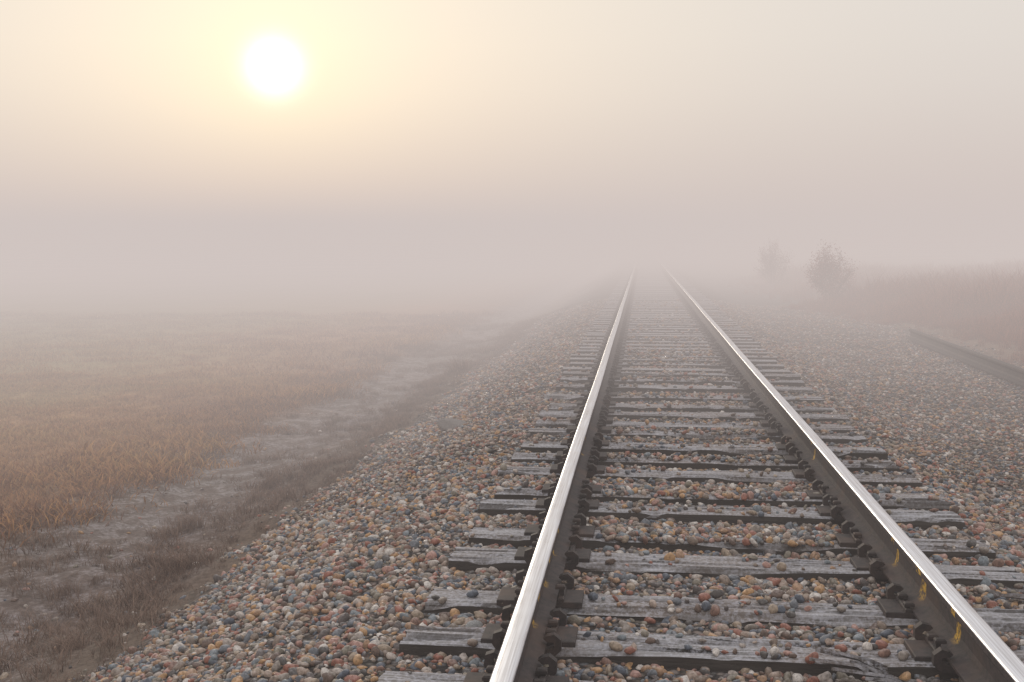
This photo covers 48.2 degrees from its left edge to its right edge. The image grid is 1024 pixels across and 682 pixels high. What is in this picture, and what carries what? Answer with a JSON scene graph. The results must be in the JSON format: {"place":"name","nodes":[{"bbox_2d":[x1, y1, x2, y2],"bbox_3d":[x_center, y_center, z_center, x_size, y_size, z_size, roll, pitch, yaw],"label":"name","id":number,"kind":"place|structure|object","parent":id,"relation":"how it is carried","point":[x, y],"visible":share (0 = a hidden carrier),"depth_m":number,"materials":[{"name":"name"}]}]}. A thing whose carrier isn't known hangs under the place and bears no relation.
{"place":"outdoors","nodes":[
{"label":"outdoors","id":0,"kind":"place"},
{"bbox_2d":[0,297,1023,681],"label":"ballast gravel","id":1,"kind":"structure","parent":0,"point":[220,625],"depth_m":6.28,"materials":[{"name":"gravel"}]},
{"bbox_2d":[809,645,900,681],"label":"splintered wood","id":2,"kind":"object","parent":1,"relation":"on","point":[872,670],"visible":1,"depth_m":3.77,"materials":[{"name":"grey wood"}]},
{"bbox_2d":[906,329,1023,386],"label":"abandoned rail","id":3,"kind":"object","parent":1,"relation":"on","point":[1005,370],"visible":1,"depth_m":15.05,"materials":[{"name":"grey metal"}]},
{"bbox_2d":[993,589,1023,599],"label":"splintered wood","id":4,"kind":"object","parent":1,"relation":"on","point":[1015,595],"visible":1,"depth_m":4.65,"materials":[{"name":"grey wood"}]},
{"bbox_2d":[0,243,1023,681],"bbox_3d":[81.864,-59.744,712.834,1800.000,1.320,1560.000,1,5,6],"label":"ground","id":5,"kind":"structure","parent":0,"point":[514,283],"depth_m":25.90,"materials":[{"name":"brown soil"}]},
{"bbox_2d":[27,576,84,603],"bbox_3d":[-2.827,1.539,7.110,0.393,0.153,0.281,-2,5,-20],"label":"dry grass clump","id":6,"kind":"object","parent":5,"relation":"on","point":[56,591],"visible":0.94,"depth_m":7.10,"materials":[{"name":"brown plant"}]},
{"bbox_2d":[165,510,209,534],"bbox_3d":[-2.448,1.369,8.696,0.400,0.164,0.410,-2,5,-20],"label":"dry grass clump","id":7,"kind":"object","parent":5,"relation":"on","point":[199,523],"visible":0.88,"depth_m":8.69,"materials":[{"name":"brown plant"}]},
{"bbox_2d":[0,308,504,547],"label":"field grass","id":8,"kind":"structure","parent":5,"relation":"on","point":[81,461],"depth_m":16.30,"materials":[{"name":"brown plant"}]},
{"bbox_2d":[0,312,550,681],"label":"verge grass","id":9,"kind":"structure","parent":5,"relation":"on","point":[65,643],"depth_m":8.35,"materials":[{"name":"brown plant"}]},
{"bbox_2d":[316,519,327,527],"bbox_3d":[-1.214,1.173,7.310,0.050,0.067,0.098,4,1,39],"label":"white stone","id":10,"kind":"object","parent":5,"relation":"on","point":[321,523],"visible":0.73,"depth_m":7.29,"materials":[{"name":"white stone"}]},
{"bbox_2d":[437,418,465,430],"bbox_3d":[-0.524,0.762,10.231,0.297,0.126,0.187,5,4,-11],"label":"flat rock","id":11,"kind":"object","parent":5,"relation":"on","point":[447,424],"visible":0.64,"depth_m":10.19,"materials":[{"name":"stone"}]},
{"bbox_2d":[438,354,475,376],"bbox_3d":[-0.816,0.339,17.797,0.779,0.480,0.785,-3,6,-35],"label":"dry grass clump","id":12,"kind":"object","parent":5,"relation":"on","point":[464,365],"visible":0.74,"depth_m":17.73,"materials":[{"name":"brown plant"}]},
{"bbox_2d":[465,620,482,626],"bbox_3d":[-0.144,1.089,4.351,0.072,0.052,0.041,5,3,-17],"label":"white stone","id":13,"kind":"object","parent":5,"relation":"on","point":[474,623],"visible":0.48,"depth_m":4.34,"materials":[{"name":"grey stone"}]},
{"bbox_2d":[378,252,1023,681],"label":"railway track","id":14,"kind":"structure","parent":5,"relation":"on","point":[962,640],"depth_m":5.51,"materials":[{"name":"grey wood"}]},
{"bbox_2d":[753,237,794,287],"bbox_3d":[9.215,-2.710,40.192,1.476,1.901,1.572,1,5,6],"label":"shrub","id":15,"kind":"object","parent":5,"relation":"on","point":[771,267],"visible":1,"depth_m":40.00,"materials":[{"name":"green plant"}]},
{"bbox_2d":[801,239,859,300],"bbox_3d":[7.891,-1.631,28.267,1.406,1.789,1.161,1,5,6],"label":"shrub","id":16,"kind":"object","parent":5,"relation":"on","point":[821,269],"visible":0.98,"depth_m":28.21,"materials":[{"name":"grey plant"}]},
{"bbox_2d":[718,256,1023,365],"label":"brown weeds","id":17,"kind":"object","parent":5,"relation":"on","point":[987,301],"visible":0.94,"depth_m":25.23,"materials":[{"name":"brown plant"}]},
{"bbox_2d":[0,0,1023,243],"label":"sky","id":18,"kind":"structure","parent":0,"point":[122,121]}
]}

